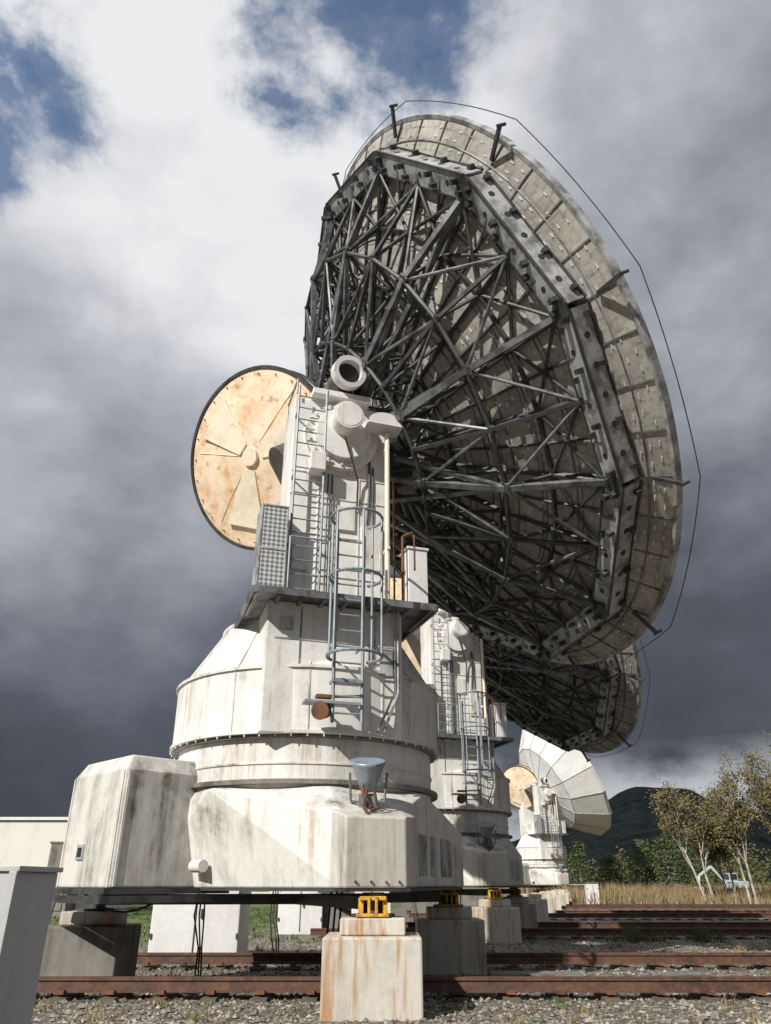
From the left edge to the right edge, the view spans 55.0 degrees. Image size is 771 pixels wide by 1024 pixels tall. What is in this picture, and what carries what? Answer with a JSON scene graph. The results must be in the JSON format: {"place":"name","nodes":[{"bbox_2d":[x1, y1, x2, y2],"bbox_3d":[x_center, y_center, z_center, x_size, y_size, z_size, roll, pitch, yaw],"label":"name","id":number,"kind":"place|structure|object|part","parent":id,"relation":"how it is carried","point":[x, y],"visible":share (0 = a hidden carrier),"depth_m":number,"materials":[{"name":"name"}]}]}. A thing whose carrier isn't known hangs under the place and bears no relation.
{"place":"outdoors","nodes":[
{"label":"outdoors","id":0,"kind":"place"},
{"bbox_2d":[48,903,401,944],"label":"lawn","id":1,"kind":"structure","parent":0,"point":[261,906],"depth_m":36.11,"materials":[{"name":"green plant"}]},
{"bbox_2d":[47,841,77,917],"bbox_3d":[-16.800,19.097,38.527,1.450,3.500,1.500,0,-27,0],"label":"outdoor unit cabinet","id":2,"kind":"object","parent":1,"relation":"on","point":[55,854],"visible":0.35,"depth_m":38.21,"materials":[{"name":"metal"}]},
{"bbox_2d":[0,821,130,909],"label":"walls","id":3,"kind":"structure","parent":1,"relation":"on","point":[25,843],"depth_m":42.12,"materials":[{"name":"beige paint"}]},
{"bbox_2d":[0,817,67,820],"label":"roof","id":4,"kind":"structure","parent":3,"relation":"on","point":[33,818],"depth_m":42.49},
{"bbox_2d":[252,891,276,893],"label":"walls","id":5,"kind":"structure","parent":1,"relation":"on","point":[261,892],"depth_m":65.81,"materials":[{"name":"beige paint"}]},
{"bbox_2d":[0,0,770,840],"label":"sky","id":6,"kind":"structure","parent":0,"point":[167,181],"materials":[{"name":"grey"}]},
{"bbox_2d":[31,896,770,1023],"bbox_3d":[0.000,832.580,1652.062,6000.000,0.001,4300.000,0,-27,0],"label":"ground","id":7,"kind":"structure","parent":0,"point":[403,909],"depth_m":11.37,"materials":[{"name":"grey gravel"}]},
{"bbox_2d":[0,866,63,1023],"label":"metal cabinet","id":8,"kind":"object","parent":7,"relation":"on","point":[26,896],"visible":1,"depth_m":4.50,"materials":[{"name":"grey metal"}]},
{"bbox_3d":[-2.801,2.998,4.414,1.240,1.590,0.560,-3,-27,5],"label":"door and trim","id":9,"kind":"part","parent":8,"relation":"part of","materials":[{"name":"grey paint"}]},
{"bbox_2d":[148,891,251,951],"bbox_3d":[-4.100,9.031,16.611,2.000,1.830,1.505,0,-27,0],"label":"equipment cabinet","id":10,"kind":"object","parent":7,"relation":"on","point":[226,928],"visible":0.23,"depth_m":15.90,"materials":[{"name":"metal"}]},
{"bbox_2d":[276,891,322,937],"bbox_3d":[-2.700,12.761,24.026,1.500,1.830,1.305,0,-27,0],"label":"equipment cabinet","id":11,"kind":"object","parent":7,"relation":"on","point":[299,920],"visible":0.38,"depth_m":23.33,"materials":[{"name":"metal"}]},
{"bbox_2d":[39,100,700,1020],"bbox_3d":[1.400,0.246,16.853,11.600,17.816,11.724,-17,-31,30],"label":"radio telescope","id":12,"kind":"object","parent":7,"relation":"on","point":[469,418],"visible":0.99,"depth_m":13.21,"materials":[{"name":"white paint"}]},
{"bbox_2d":[76,847,81,856],"bbox_3d":[-4.794,5.355,11.649,0.130,0.130,0.070,-24,-35,39],"label":"cabin hatch window","id":13,"kind":"structure","parent":12,"relation":"in","point":[79,850],"depth_m":11.62,"materials":[{"name":"grey glass"}]},
{"bbox_2d":[352,892,390,912],"bbox_3d":[-0.400,11.368,21.144,1.200,1.730,1.105,0,-27,0],"label":"equipment cabinet","id":14,"kind":"object","parent":7,"relation":"on","point":[388,908],"visible":0.06,"depth_m":20.72,"materials":[{"name":"metal"}]},
{"bbox_2d":[33,916,770,1023],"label":"dry weeds","id":15,"kind":"object","parent":7,"relation":"on","point":[536,1011],"visible":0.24,"depth_m":9.63,"materials":[{"name":"beige plant"}]},
{"bbox_2d":[36,952,770,1002],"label":"railway track","id":16,"kind":"structure","parent":7,"relation":"on","point":[507,988],"depth_m":10.80,"materials":[{"name":"metal"}]},
{"bbox_2d":[127,916,770,1023],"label":"weeds","id":17,"kind":"object","parent":7,"relation":"on","point":[571,995],"visible":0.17,"depth_m":10.08,"materials":[{"name":"green plant"}]},
{"bbox_2d":[318,575,649,943],"bbox_3d":[4.800,6.222,28.735,11.600,17.816,11.724,-17,-31,30],"label":"radio telescope","id":18,"kind":"object","parent":7,"relation":"on","point":[464,672],"visible":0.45,"depth_m":25.55,"materials":[{"name":"white paint"}]},
{"bbox_2d":[411,893,556,921],"bbox_3d":[4.985,19.161,35.921,7.410,1.155,6.400,0,-27,0],"label":"foundation pad","id":19,"kind":"object","parent":7,"relation":"on","point":[545,903],"visible":0.41,"depth_m":33.49,"materials":[{"name":"concrete"}]},
{"bbox_2d":[459,891,565,909],"bbox_3d":[8.385,25.137,47.803,7.410,1.155,6.400,0,-27,0],"label":"foundation pad","id":20,"kind":"object","parent":7,"relation":"on","point":[472,900],"visible":0.37,"depth_m":47.28,"materials":[{"name":"concrete"}]},
{"bbox_2d":[485,889,571,903],"bbox_3d":[11.785,31.112,59.685,7.410,1.155,6.400,0,-27,0],"label":"foundation pad","id":21,"kind":"object","parent":7,"relation":"on","point":[567,896],"visible":0.31,"depth_m":57.25,"materials":[{"name":"concrete"}]},
{"bbox_2d":[310,922,770,939],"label":"railway track","id":22,"kind":"structure","parent":7,"relation":"on","point":[737,930],"depth_m":22.68,"materials":[{"name":"metal"}]},
{"bbox_2d":[501,729,611,895],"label":"radio telescope","id":23,"kind":"object","parent":7,"relation":"on","point":[551,786],"visible":0.9,"depth_m":73.00,"materials":[{"name":"white paint"}]},
{"bbox_2d":[569,884,584,898],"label":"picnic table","id":24,"kind":"object","parent":7,"relation":"on","point":[578,885],"visible":0.15,"depth_m":67.51,"materials":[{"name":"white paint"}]},
{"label":"windows","id":25,"kind":"part","parent":24,"relation":"part of","materials":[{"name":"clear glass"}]},
{"bbox_2d":[407,910,770,919],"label":"railway track","id":26,"kind":"structure","parent":7,"relation":"on","point":[660,914],"depth_m":34.56,"materials":[{"name":"metal"}]},
{"bbox_2d":[584,883,599,903],"bbox_3d":[15.900,29.385,56.857,1.000,1.630,0.805,0,-27,0],"label":"equipment cabinet","id":27,"kind":"object","parent":7,"relation":"on","point":[590,888],"visible":0.62,"depth_m":56.68,"materials":[{"name":"metal"}]},
{"bbox_2d":[488,971,705,975],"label":"concrete slab","id":28,"kind":"structure","parent":7,"relation":"on","point":[534,973],"depth_m":12.71,"materials":[{"name":"grey concrete"}]},
{"bbox_2d":[468,904,770,909],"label":"railway track","id":29,"kind":"structure","parent":7,"relation":"on","point":[667,906],"depth_m":46.43,"materials":[{"name":"metal"}]},
{"bbox_2d":[539,843,770,886],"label":"distant trees","id":30,"kind":"object","parent":7,"relation":"on","point":[755,875],"visible":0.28,"depth_m":118.31,"materials":[{"name":"green plant"}]},
{"bbox_2d":[569,900,741,903],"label":"railway track","id":31,"kind":"structure","parent":7,"relation":"on","point":[573,902],"depth_m":58.33,"materials":[{"name":"metal"}]},
{"bbox_2d":[607,917,729,942],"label":"shrub weeds","id":32,"kind":"object","parent":7,"relation":"on","point":[700,936],"visible":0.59,"depth_m":21.50,"materials":[{"name":"green plant"}]},
{"bbox_2d":[644,778,720,902],"bbox_3d":[23.586,25.593,57.530,6.078,9.214,3.964,0,-27,0],"label":"birch tree","id":33,"kind":"object","parent":7,"relation":"on","point":[705,830],"visible":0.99,"depth_m":57.63,"materials":[{"name":"green plant"}]},
{"bbox_2d":[681,811,751,895],"bbox_3d":[27.142,27.512,60.259,5.528,8.220,3.298,-9,-28,18],"label":"birch tree","id":34,"kind":"object","parent":7,"relation":"on","point":[721,849],"visible":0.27,"depth_m":59.81,"materials":[{"name":"green plant"}]},
{"bbox_2d":[697,747,761,903],"bbox_3d":[25.871,23.462,55.520,4.849,11.190,6.317,8,-28,-15],"label":"birch tree","id":35,"kind":"object","parent":7,"relation":"on","point":[738,814],"visible":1,"depth_m":54.92,"materials":[{"name":"green plant"}]},
{"bbox_2d":[732,748,770,833],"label":"birch tree","id":36,"kind":"object","parent":7,"relation":"on","point":[760,779],"visible":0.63,"depth_m":58.32,"materials":[{"name":"green plant"}]},
{"bbox_2d":[742,730,770,828],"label":"birch tree","id":37,"kind":"object","parent":7,"relation":"on","point":[757,799],"visible":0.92,"depth_m":55.29,"materials":[{"name":"green plant"}]},
{"bbox_2d":[463,885,769,900],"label":"meadow","id":38,"kind":"structure","parent":0,"point":[572,898],"depth_m":110.32,"materials":[{"name":"plant"}]},
{"bbox_2d":[566,841,593,883],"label":"pine tree","id":39,"kind":"object","parent":38,"relation":"on","point":[578,857],"visible":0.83,"depth_m":88.25,"materials":[{"name":"green plant"}]},
{"bbox_2d":[594,852,629,888],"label":"pine tree","id":40,"kind":"object","parent":38,"relation":"on","point":[606,879],"visible":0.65,"depth_m":80.79,"materials":[{"name":"green plant"}]},
{"bbox_2d":[622,839,668,887],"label":"pine tree","id":41,"kind":"object","parent":38,"relation":"on","point":[640,848],"visible":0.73,"depth_m":77.45,"materials":[{"name":"green plant"}]},
{"bbox_2d":[521,880,770,903],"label":"dry reeds","id":42,"kind":"object","parent":38,"relation":"on","point":[679,894],"visible":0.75,"depth_m":57.97,"materials":[{"name":"beige plant"}]},
{"bbox_2d":[644,833,694,888],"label":"pine tree","id":43,"kind":"object","parent":38,"relation":"on","point":[665,846],"visible":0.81,"depth_m":76.43,"materials":[{"name":"green plant"}]},
{"bbox_2d":[656,839,707,886],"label":"pine tree","id":44,"kind":"object","parent":38,"relation":"on","point":[676,845],"visible":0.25,"depth_m":79.07,"materials":[{"name":"green plant"}]},
{"bbox_2d":[669,839,716,888],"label":"pine tree","id":45,"kind":"object","parent":38,"relation":"on","point":[689,849],"visible":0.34,"depth_m":82.67,"materials":[{"name":"green plant"}]},
{"bbox_2d":[696,866,748,892],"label":"excavator","id":46,"kind":"object","parent":38,"relation":"on","point":[734,877],"visible":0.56,"depth_m":66.72,"materials":[{"name":"metal"}]},
{"bbox_2d":[725,874,736,879],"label":"cab windows","id":47,"kind":"structure","parent":46,"relation":"in","point":[734,876],"depth_m":66.66,"materials":[{"name":"black glass"}]},
{"bbox_2d":[511,787,770,884],"bbox_3d":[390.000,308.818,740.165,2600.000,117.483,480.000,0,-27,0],"label":"hill","id":48,"kind":"structure","parent":0,"point":[633,817],"depth_m":707.59,"materials":[{"name":"green plant"}]}
]}

